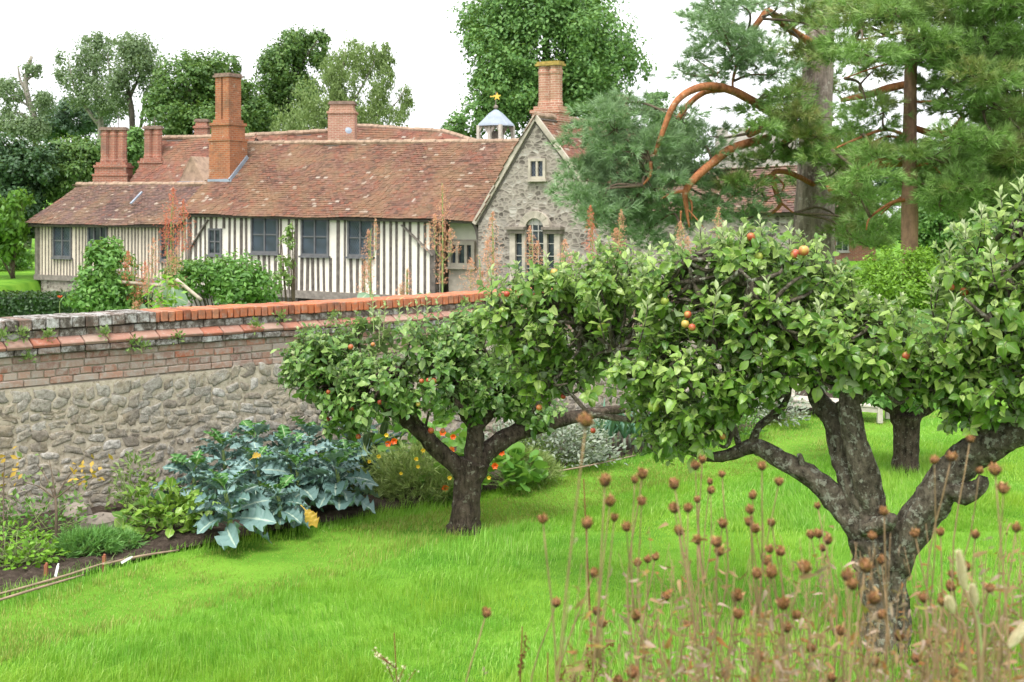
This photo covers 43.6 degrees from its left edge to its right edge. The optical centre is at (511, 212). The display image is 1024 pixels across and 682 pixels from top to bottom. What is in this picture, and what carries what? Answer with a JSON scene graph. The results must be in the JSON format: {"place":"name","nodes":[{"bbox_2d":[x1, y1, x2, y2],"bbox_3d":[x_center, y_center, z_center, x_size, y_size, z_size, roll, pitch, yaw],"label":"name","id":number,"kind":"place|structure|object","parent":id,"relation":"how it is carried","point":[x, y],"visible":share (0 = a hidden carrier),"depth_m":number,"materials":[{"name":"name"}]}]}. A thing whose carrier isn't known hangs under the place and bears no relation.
{"place":"outdoors","nodes":[
{"label":"outdoors","id":0,"kind":"place"},
{"bbox_2d":[0,0,1022,217],"label":"sky","id":1,"kind":"structure","parent":0,"point":[427,59],"materials":[{"name":"white"}]},
{"bbox_2d":[0,200,1023,681],"bbox_3d":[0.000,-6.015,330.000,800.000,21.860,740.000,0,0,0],"label":"ground","id":2,"kind":"structure","parent":0,"point":[22,280],"depth_m":9.16,"materials":[{"name":"green plant"}]},
{"bbox_2d":[0,241,34,270],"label":"lawn shrub","id":3,"kind":"object","parent":2,"relation":"on","point":[28,257],"visible":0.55,"depth_m":54.18,"materials":[{"name":"green plant"}]},
{"bbox_2d":[0,187,36,278],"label":"tree","id":4,"kind":"object","parent":2,"relation":"on","point":[14,229],"visible":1,"depth_m":49.55,"materials":[{"name":"green plant"}]},
{"bbox_2d":[0,56,59,248],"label":"poplar tree","id":5,"kind":"object","parent":2,"relation":"on","point":[33,126],"visible":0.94,"depth_m":69.42,"materials":[{"name":"green plant"}]},
{"bbox_2d":[0,126,68,246],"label":"broadleaf tree","id":6,"kind":"object","parent":2,"relation":"on","point":[21,163],"visible":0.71,"depth_m":60.44,"materials":[{"name":"green plant"}]},
{"bbox_2d":[32,132,100,205],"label":"broadleaf tree","id":7,"kind":"object","parent":2,"relation":"on","point":[82,156],"visible":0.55,"depth_m":62.33,"materials":[{"name":"green plant"}]},
{"bbox_2d":[25,95,117,143],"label":"broadleaf tree","id":8,"kind":"object","parent":2,"relation":"on","point":[64,122],"visible":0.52,"depth_m":80.66,"materials":[{"name":"green plant"}]},
{"bbox_2d":[50,29,136,138],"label":"poplar tree","id":9,"kind":"object","parent":2,"relation":"on","point":[93,62],"visible":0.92,"depth_m":77.13,"materials":[{"name":"green plant"}]},
{"bbox_2d":[0,289,191,316],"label":"clipped hedge","id":10,"kind":"object","parent":2,"relation":"on","point":[32,302],"visible":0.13,"depth_m":18.32,"materials":[{"name":"green plant"}]},
{"bbox_2d":[78,512,116,528],"bbox_3d":[-3.307,2.514,10.286,0.350,0.196,0.314,0,0,34],"label":"stone","id":11,"kind":"object","parent":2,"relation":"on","point":[106,517],"visible":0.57,"depth_m":10.19,"materials":[{"name":"beige stone"}]},
{"bbox_2d":[61,235,144,312],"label":"rose shrub","id":12,"kind":"object","parent":2,"relation":"on","point":[103,277],"visible":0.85,"depth_m":16.23,"materials":[{"name":"green plant"}]},
{"bbox_2d":[25,181,205,306],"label":"timber framed wing","id":13,"kind":"structure","parent":2,"relation":"on","point":[70,225],"depth_m":48.92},
{"bbox_2d":[50,227,72,259],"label":"window","id":14,"kind":"structure","parent":13,"relation":"in","point":[61,236],"depth_m":49.28,"materials":[{"name":"grey glass"}]},
{"bbox_2d":[95,22,170,128],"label":"poplar tree","id":15,"kind":"object","parent":2,"relation":"on","point":[136,55],"visible":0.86,"depth_m":73.22,"materials":[{"name":"green plant"}]},
{"bbox_2d":[127,125,143,173],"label":"broadleaf tree","id":16,"kind":"object","parent":2,"relation":"on","point":[135,144],"visible":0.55,"depth_m":65.20,"materials":[{"name":"green plant"}]},
{"bbox_2d":[142,271,186,308],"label":"lime shoot","id":17,"kind":"object","parent":2,"relation":"on","point":[173,297],"visible":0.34,"depth_m":15.80,"materials":[{"name":"green plant"}]},
{"bbox_2d":[143,237,187,306],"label":"plume poppy","id":18,"kind":"object","parent":2,"relation":"on","point":[184,300],"visible":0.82,"depth_m":16.58,"materials":[{"name":"brown plant"}]},
{"bbox_2d":[152,187,195,307],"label":"plume poppy","id":19,"kind":"object","parent":2,"relation":"on","point":[169,234],"visible":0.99,"depth_m":16.99,"materials":[{"name":"brown plant"}]},
{"bbox_2d":[92,117,258,181],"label":"range","id":20,"kind":"structure","parent":2,"relation":"on","point":[175,158],"depth_m":55.62,"materials":[{"name":"brick"}]},
{"bbox_2d":[135,44,280,135],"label":"broadleaf tree","id":21,"kind":"object","parent":2,"relation":"on","point":[181,105],"visible":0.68,"depth_m":70.39,"materials":[{"name":"green plant"}]},
{"bbox_2d":[159,248,283,305],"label":"rose shrub","id":22,"kind":"object","parent":2,"relation":"on","point":[232,281],"visible":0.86,"depth_m":17.20,"materials":[{"name":"green plant"}]},
{"bbox_2d":[267,221,296,301],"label":"climbing rose","id":23,"kind":"object","parent":2,"relation":"on","point":[292,265],"visible":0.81,"depth_m":17.99,"materials":[{"name":"green plant"}]},
{"bbox_2d":[250,23,333,131],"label":"broadleaf tree","id":24,"kind":"object","parent":2,"relation":"on","point":[294,50],"visible":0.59,"depth_m":75.08,"materials":[{"name":"green plant"}]},
{"bbox_2d":[266,30,415,131],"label":"birch tree","id":25,"kind":"object","parent":2,"relation":"on","point":[338,76],"visible":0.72,"depth_m":68.62,"materials":[{"name":"green plant"}]},
{"bbox_2d":[178,73,518,305],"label":"timber framed house","id":26,"kind":"structure","parent":2,"relation":"on","point":[332,200],"depth_m":43.44,"materials":[{"name":"paint"}]},
{"bbox_2d":[206,228,222,256],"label":"window","id":27,"kind":"structure","parent":26,"relation":"in","point":[214,234],"depth_m":45.34,"materials":[{"name":"grey glass"}]},
{"bbox_2d":[249,218,279,255],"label":"window","id":28,"kind":"structure","parent":26,"relation":"in","point":[264,233],"depth_m":44.25,"materials":[{"name":"grey glass"}]},
{"bbox_2d":[298,219,330,257],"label":"window","id":29,"kind":"structure","parent":26,"relation":"in","point":[314,234],"depth_m":43.17,"materials":[{"name":"grey glass"}]},
{"bbox_2d":[345,221,374,258],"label":"window","id":30,"kind":"structure","parent":26,"relation":"in","point":[356,230],"depth_m":42.25,"materials":[{"name":"grey glass"}]},
{"bbox_2d":[446,241,477,268],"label":"window","id":31,"kind":"structure","parent":26,"relation":"in","point":[457,260],"depth_m":41.10,"materials":[{"name":"beige glass"}]},
{"bbox_2d":[476,92,514,138],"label":"bell turret","id":32,"kind":"object","parent":26,"relation":"on","point":[491,122],"visible":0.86,"depth_m":49.68,"materials":[{"name":"white wood"}]},
{"bbox_2d":[245,101,475,140],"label":"brick range","id":33,"kind":"structure","parent":2,"relation":"on","point":[342,121],"depth_m":55.56,"materials":[{"name":"brick"}]},
{"bbox_2d":[353,219,380,297],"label":"plume poppy","id":34,"kind":"object","parent":2,"relation":"on","point":[368,275],"visible":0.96,"depth_m":14.99,"materials":[{"name":"brown plant"}]},
{"bbox_2d":[0,287,762,516],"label":"garden wall","id":35,"kind":"structure","parent":2,"relation":"on","point":[78,392],"depth_m":11.55,"materials":[{"name":"stone"}]},
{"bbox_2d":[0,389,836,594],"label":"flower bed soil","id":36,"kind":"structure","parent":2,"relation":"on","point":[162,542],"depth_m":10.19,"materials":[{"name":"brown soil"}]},
{"bbox_2d":[0,520,62,569],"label":"parsley plant","id":37,"kind":"object","parent":36,"relation":"on","point":[15,559],"visible":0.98,"depth_m":9.21,"materials":[{"name":"green plant"}]},
{"bbox_2d":[0,489,96,539],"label":"leafy plant","id":38,"kind":"object","parent":36,"relation":"on","point":[62,518],"depth_m":10.10,"materials":[{"name":"green plant"}]},
{"bbox_2d":[12,451,112,538],"bbox_3d":[-3.453,2.185,9.818,0.739,0.731,0.307,0,0,0],"label":"young vine","id":39,"kind":"object","parent":36,"relation":"on","point":[54,495],"visible":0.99,"depth_m":9.81,"materials":[{"name":"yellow plant"}]},
{"bbox_2d":[46,521,127,557],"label":"carrot plant","id":40,"kind":"object","parent":36,"relation":"on","point":[94,539],"visible":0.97,"depth_m":9.56,"materials":[{"name":"green plant"}]},
{"bbox_2d":[111,524,148,551],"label":"carrot plant","id":41,"kind":"object","parent":36,"relation":"on","point":[132,538],"visible":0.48,"depth_m":9.79,"materials":[{"name":"green plant"}]},
{"bbox_2d":[105,449,161,512],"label":"feathery plant","id":42,"kind":"object","parent":36,"relation":"on","point":[119,470],"depth_m":10.92,"materials":[{"name":"green plant"}]},
{"bbox_2d":[112,476,220,540],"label":"chard plant","id":43,"kind":"object","parent":36,"relation":"on","point":[161,512],"visible":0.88,"depth_m":10.19,"materials":[{"name":"green plant"}]},
{"bbox_2d":[147,449,223,513],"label":"kale plant","id":44,"kind":"object","parent":36,"relation":"on","point":[193,472],"visible":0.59,"depth_m":10.74,"materials":[{"name":"green plant"}]},
{"bbox_2d":[196,428,251,501],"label":"kale plant","id":45,"kind":"object","parent":36,"relation":"on","point":[224,439],"visible":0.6,"depth_m":11.29,"materials":[{"name":"green plant"}]},
{"bbox_2d":[181,452,275,550],"bbox_3d":[-2.144,2.253,9.989,0.782,0.608,0.668,0,0,-41],"label":"kale plant","id":46,"kind":"object","parent":36,"relation":"on","point":[244,496],"visible":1,"depth_m":9.88,"materials":[{"name":"green plant"}]},
{"bbox_2d":[211,441,296,515],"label":"kale plant","id":47,"kind":"object","parent":36,"relation":"on","point":[258,477],"visible":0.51,"depth_m":10.88,"materials":[{"name":"green plant"}]},
{"bbox_2d":[227,420,294,473],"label":"kale plant","id":48,"kind":"object","parent":36,"relation":"on","point":[248,427],"visible":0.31,"depth_m":11.87,"materials":[{"name":"green plant"}]},
{"bbox_2d":[259,474,309,528],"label":"kale plant","id":49,"kind":"object","parent":36,"relation":"on","point":[292,498],"visible":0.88,"depth_m":10.32,"materials":[{"name":"green plant"}]},
{"bbox_2d":[259,424,320,488],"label":"kale plant","id":50,"kind":"object","parent":36,"relation":"on","point":[283,437],"visible":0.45,"depth_m":11.54,"materials":[{"name":"green plant"}]},
{"bbox_2d":[255,442,330,527],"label":"kale plant","id":51,"kind":"object","parent":36,"relation":"on","point":[299,465],"visible":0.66,"depth_m":10.72,"materials":[{"name":"green plant"}]},
{"bbox_2d":[288,416,348,469],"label":"kale plant","id":52,"kind":"object","parent":36,"relation":"on","point":[310,428],"visible":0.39,"depth_m":12.08,"materials":[{"name":"green plant"}]},
{"bbox_2d":[298,449,379,513],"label":"kale plant","id":53,"kind":"object","parent":36,"relation":"on","point":[332,485],"visible":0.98,"depth_m":10.80,"materials":[{"name":"green plant"}]},
{"bbox_2d":[317,439,378,492],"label":"kale plant","id":54,"kind":"object","parent":36,"relation":"on","point":[341,444],"visible":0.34,"depth_m":11.57,"materials":[{"name":"green plant"}]},
{"bbox_2d":[333,422,409,494],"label":"dark kale plant","id":55,"kind":"object","parent":36,"relation":"on","point":[366,439],"visible":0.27,"depth_m":11.86,"materials":[{"name":"green plant"}]},
{"bbox_2d":[347,433,480,505],"bbox_3d":[-0.903,2.291,11.514,1.259,0.682,0.800,0,0,0],"label":"grassy herb","id":56,"kind":"object","parent":36,"relation":"on","point":[394,478],"visible":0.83,"depth_m":11.39,"materials":[{"name":"plant"}]},
{"bbox_2d":[368,409,466,479],"bbox_3d":[-0.870,2.232,12.130,1.347,0.774,0.819,0,0,0],"label":"nasturtium","id":57,"kind":"object","parent":36,"relation":"on","point":[459,441],"visible":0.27,"depth_m":12.00,"materials":[{"name":"green plant"}]},
{"bbox_2d":[481,442,549,491],"bbox_3d":[-0.117,2.337,12.017,0.962,0.515,0.668,0,0,0],"label":"nasturtium","id":58,"kind":"object","parent":36,"relation":"on","point":[515,463],"visible":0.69,"depth_m":11.92,"materials":[{"name":"green plant"}]},
{"bbox_2d":[496,442,565,487],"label":"grassy herb","id":59,"kind":"object","parent":36,"relation":"on","point":[553,469],"visible":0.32,"depth_m":12.28,"materials":[{"name":"plant"}]},
{"bbox_2d":[484,413,629,467],"bbox_3d":[0.392,2.320,13.174,1.625,0.542,0.910,0,0,0],"label":"silver herb","id":60,"kind":"object","parent":36,"relation":"on","point":[572,452],"visible":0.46,"depth_m":13.02,"materials":[{"name":"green plant"}]},
{"bbox_2d":[747,390,812,426],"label":"border herb","id":61,"kind":"object","parent":36,"relation":"on","point":[763,413],"visible":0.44,"depth_m":15.60,"materials":[{"name":"green plant"}]},
{"bbox_2d":[420,185,460,292],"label":"plume poppy","id":62,"kind":"object","parent":2,"relation":"on","point":[439,237],"visible":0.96,"depth_m":15.39,"materials":[{"name":"brown plant"}]},
{"bbox_2d":[270,291,631,535],"bbox_3d":[-0.413,1.660,10.479,3.086,2.041,1.400,0,0,-10],"label":"apple tree","id":63,"kind":"object","parent":2,"relation":"on","point":[329,376],"visible":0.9,"depth_m":10.35,"materials":[{"name":"green plant"}]},
{"bbox_2d":[473,211,503,289],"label":"plume poppy","id":64,"kind":"object","parent":2,"relation":"on","point":[492,244],"visible":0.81,"depth_m":15.79,"materials":[{"name":"brown plant"}]},
{"bbox_2d":[536,513,556,681],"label":"dried flower","id":65,"kind":"object","parent":2,"relation":"on","point":[543,519],"visible":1,"depth_m":2.06,"materials":[{"name":"brown plant"}]},
{"bbox_2d":[440,0,660,138],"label":"plane tree","id":66,"kind":"object","parent":2,"relation":"on","point":[503,38],"visible":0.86,"depth_m":64.83,"materials":[{"name":"green plant"}]},
{"bbox_2d":[472,60,663,288],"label":"stone gable house","id":67,"kind":"structure","parent":2,"relation":"on","point":[517,201],"depth_m":38.95,"materials":[{"name":"stone"}]},
{"bbox_2d":[504,211,564,287],"bbox_3d":[0.673,1.768,38.667,1.920,3.664,0.300,0,0,29],"label":"arched window","id":68,"kind":"structure","parent":67,"relation":"in","point":[549,237],"depth_m":38.75,"materials":[{"name":"stone"}]},
{"bbox_2d":[526,158,547,181],"bbox_3d":[0.755,-1.302,38.696,0.686,0.703,0.170,0,0,29],"label":"window","id":69,"kind":"structure","parent":67,"relation":"in","point":[537,167],"depth_m":38.68,"materials":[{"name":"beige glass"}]},
{"bbox_2d":[556,411,595,681],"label":"dried flower","id":70,"kind":"object","parent":2,"relation":"on","point":[585,420],"visible":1,"depth_m":1.76,"materials":[{"name":"brown plant"}]},
{"bbox_2d":[560,567,607,681],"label":"dried flower","id":71,"kind":"object","parent":2,"relation":"on","point":[593,571],"visible":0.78,"depth_m":2.41,"materials":[{"name":"brown plant"}]},
{"bbox_2d":[581,472,619,681],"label":"dried flower","id":72,"kind":"object","parent":2,"relation":"on","point":[605,479],"visible":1,"depth_m":2.11,"materials":[{"name":"brown plant"}]},
{"bbox_2d":[621,467,666,678],"bbox_3d":[0.256,1.116,2.347,0.176,1.308,0.128,0,0,-21],"label":"dried flower","id":73,"kind":"object","parent":2,"relation":"on","point":[642,473],"visible":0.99,"depth_m":2.34,"materials":[{"name":"brown plant"}]},
{"bbox_2d":[632,551,669,681],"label":"dried flower","id":74,"kind":"object","parent":2,"relation":"on","point":[647,559],"visible":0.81,"depth_m":2.79,"materials":[{"name":"brown plant"}]},
{"bbox_2d":[645,89,704,169],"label":"broadleaf tree","id":75,"kind":"object","parent":2,"relation":"on","point":[661,104],"visible":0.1,"depth_m":84.25,"materials":[{"name":"green plant"}]},
{"bbox_2d":[668,476,703,681],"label":"dried flower","id":76,"kind":"object","parent":2,"relation":"on","point":[674,507],"visible":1,"depth_m":2.28,"materials":[{"name":"brown plant"}]},
{"bbox_2d":[690,454,718,671],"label":"dried flower","id":77,"kind":"object","parent":2,"relation":"on","point":[695,465],"visible":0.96,"depth_m":2.79,"materials":[{"name":"brown plant"}]},
{"bbox_2d":[680,470,728,681],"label":"dried flower","id":78,"kind":"object","parent":2,"relation":"on","point":[722,521],"visible":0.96,"depth_m":2.63,"materials":[{"name":"brown plant"}]},
{"bbox_2d":[704,535,724,681],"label":"dried flower","id":79,"kind":"object","parent":2,"relation":"on","point":[719,548],"visible":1,"depth_m":2.22,"materials":[{"name":"brown plant"}]},
{"bbox_2d":[543,0,900,316],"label":"scots pine","id":80,"kind":"object","parent":2,"relation":"on","point":[799,117],"visible":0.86,"depth_m":27.06,"materials":[{"name":"green plant"}]},
{"bbox_2d":[723,587,744,681],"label":"dried flower","id":81,"kind":"object","parent":2,"relation":"on","point":[738,613],"visible":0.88,"depth_m":2.30,"materials":[{"name":"brown plant"}]},
{"bbox_2d":[463,174,1023,662],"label":"apple tree","id":82,"kind":"object","parent":2,"relation":"on","point":[857,352],"visible":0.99,"depth_m":7.56,"materials":[{"name":"green plant"}]},
{"bbox_2d":[618,95,871,277],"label":"stone range","id":83,"kind":"structure","parent":2,"relation":"on","point":[782,215],"depth_m":36.70,"materials":[{"name":"tile"}]},
{"bbox_2d":[715,127,797,167],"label":"stone tower","id":84,"kind":"structure","parent":2,"relation":"on","point":[740,138],"depth_m":46.77,"materials":[{"name":"grey stone"}]},
{"bbox_2d":[744,460,784,677],"bbox_3d":[0.438,1.118,2.419,0.162,1.304,0.085,0,0,-27],"label":"dried flower","id":85,"kind":"object","parent":2,"relation":"on","point":[752,495],"visible":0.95,"depth_m":2.43,"materials":[{"name":"brown plant"}]},
{"bbox_2d":[751,518,789,676],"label":"dried flower","id":86,"kind":"object","parent":2,"relation":"on","point":[780,551],"visible":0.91,"depth_m":2.45,"materials":[{"name":"brown plant"}]},
{"bbox_2d":[751,562,790,681],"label":"dried flower","id":87,"kind":"object","parent":2,"relation":"on","point":[783,602],"visible":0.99,"depth_m":2.07,"materials":[{"name":"brown plant"}]},
{"bbox_2d":[767,558,812,681],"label":"dried flower","id":88,"kind":"object","parent":2,"relation":"on","point":[788,626],"visible":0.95,"depth_m":2.10,"materials":[{"name":"brown plant"}]},
{"bbox_2d":[559,515,1023,681],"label":"withered undergrowth","id":89,"kind":"object","parent":2,"relation":"on","point":[923,671],"visible":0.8,"depth_m":2.40,"materials":[{"name":"brown plant"}]},
{"bbox_2d":[805,501,837,673],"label":"dried flower","id":90,"kind":"object","parent":2,"relation":"on","point":[819,534],"visible":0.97,"depth_m":2.64,"materials":[{"name":"brown plant"}]},
{"bbox_2d":[780,374,889,422],"bbox_3d":[4.118,2.290,16.338,1.343,0.620,0.480,0,0,30],"label":"garden bench","id":91,"kind":"object","parent":2,"relation":"on","point":[870,408],"visible":0.15,"depth_m":16.17,"materials":[{"name":"white wood"}]},
{"bbox_2d":[835,222,875,263],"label":"cottage","id":92,"kind":"structure","parent":2,"relation":"on","point":[856,253],"depth_m":70.00,"materials":[{"name":"brick"}]},
{"bbox_2d":[839,556,887,681],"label":"dried flower","id":93,"kind":"object","parent":2,"relation":"on","point":[851,583],"visible":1,"depth_m":2.04,"materials":[{"name":"brown plant"}]},
{"bbox_2d":[867,505,890,677],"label":"dried flower","id":94,"kind":"object","parent":2,"relation":"on","point":[881,559],"visible":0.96,"depth_m":2.48,"materials":[{"name":"brown plant"}]},
{"bbox_2d":[824,305,960,473],"bbox_3d":[3.814,1.776,12.903,2.259,1.712,1.360,0,0,16],"label":"apple tree","id":95,"kind":"object","parent":2,"relation":"on","point":[906,434],"visible":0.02,"depth_m":12.78,"materials":[{"name":"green plant"}]},
{"bbox_2d":[846,240,962,321],"bbox_3d":[6.500,1.538,20.973,2.171,2.182,1.816,0,0,0],"label":"round bush","id":96,"kind":"object","parent":2,"relation":"on","point":[888,286],"visible":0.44,"depth_m":20.69,"materials":[{"name":"green plant"}]},
{"bbox_2d":[790,0,1023,308],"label":"scots pine","id":97,"kind":"object","parent":2,"relation":"on","point":[975,48],"visible":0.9,"depth_m":22.99,"materials":[{"name":"green plant"}]},
{"bbox_2d":[885,137,993,263],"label":"broadleaf tree","id":98,"kind":"object","parent":2,"relation":"on","point":[930,233],"visible":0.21,"depth_m":63.80,"materials":[{"name":"green plant"}]},
{"bbox_2d":[925,450,958,679],"bbox_3d":[0.792,1.113,2.413,0.175,1.318,0.102,0,0,-35],"label":"dried flower","id":99,"kind":"object","parent":2,"relation":"on","point":[950,456],"visible":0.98,"depth_m":2.46,"materials":[{"name":"brown plant"}]},
{"bbox_2d":[936,526,973,665],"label":"dried flower","id":100,"kind":"object","parent":2,"relation":"on","point":[940,531],"visible":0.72,"depth_m":2.60,"materials":[{"name":"brown plant"}]},
{"bbox_2d":[944,594,972,681],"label":"grass ear","id":101,"kind":"object","parent":2,"relation":"on","point":[949,601],"depth_m":2.00},
{"bbox_2d":[954,548,980,681],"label":"grass ear","id":102,"kind":"object","parent":2,"relation":"on","point":[961,571],"depth_m":2.05},
{"bbox_2d":[952,434,983,666],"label":"dried flower","id":103,"kind":"object","parent":2,"relation":"on","point":[979,470],"visible":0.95,"depth_m":2.61,"materials":[{"name":"brown plant"}]},
{"bbox_2d":[945,529,995,668],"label":"dried flower","id":104,"kind":"object","parent":2,"relation":"on","point":[975,534],"visible":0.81,"depth_m":2.46,"materials":[{"name":"brown plant"}]},
{"bbox_2d":[987,461,1010,681],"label":"dried flower","id":105,"kind":"object","parent":2,"relation":"on","point":[995,470],"visible":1,"depth_m":2.06,"materials":[{"name":"brown plant"}]},
{"bbox_2d":[979,621,1023,681],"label":"grass ear","id":106,"kind":"object","parent":2,"relation":"on","point":[1016,635],"depth_m":1.95},
{"bbox_2d":[996,520,1021,681],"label":"dried flower","id":107,"kind":"object","parent":2,"relation":"on","point":[1016,527],"visible":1,"depth_m":2.08,"materials":[{"name":"brown plant"}]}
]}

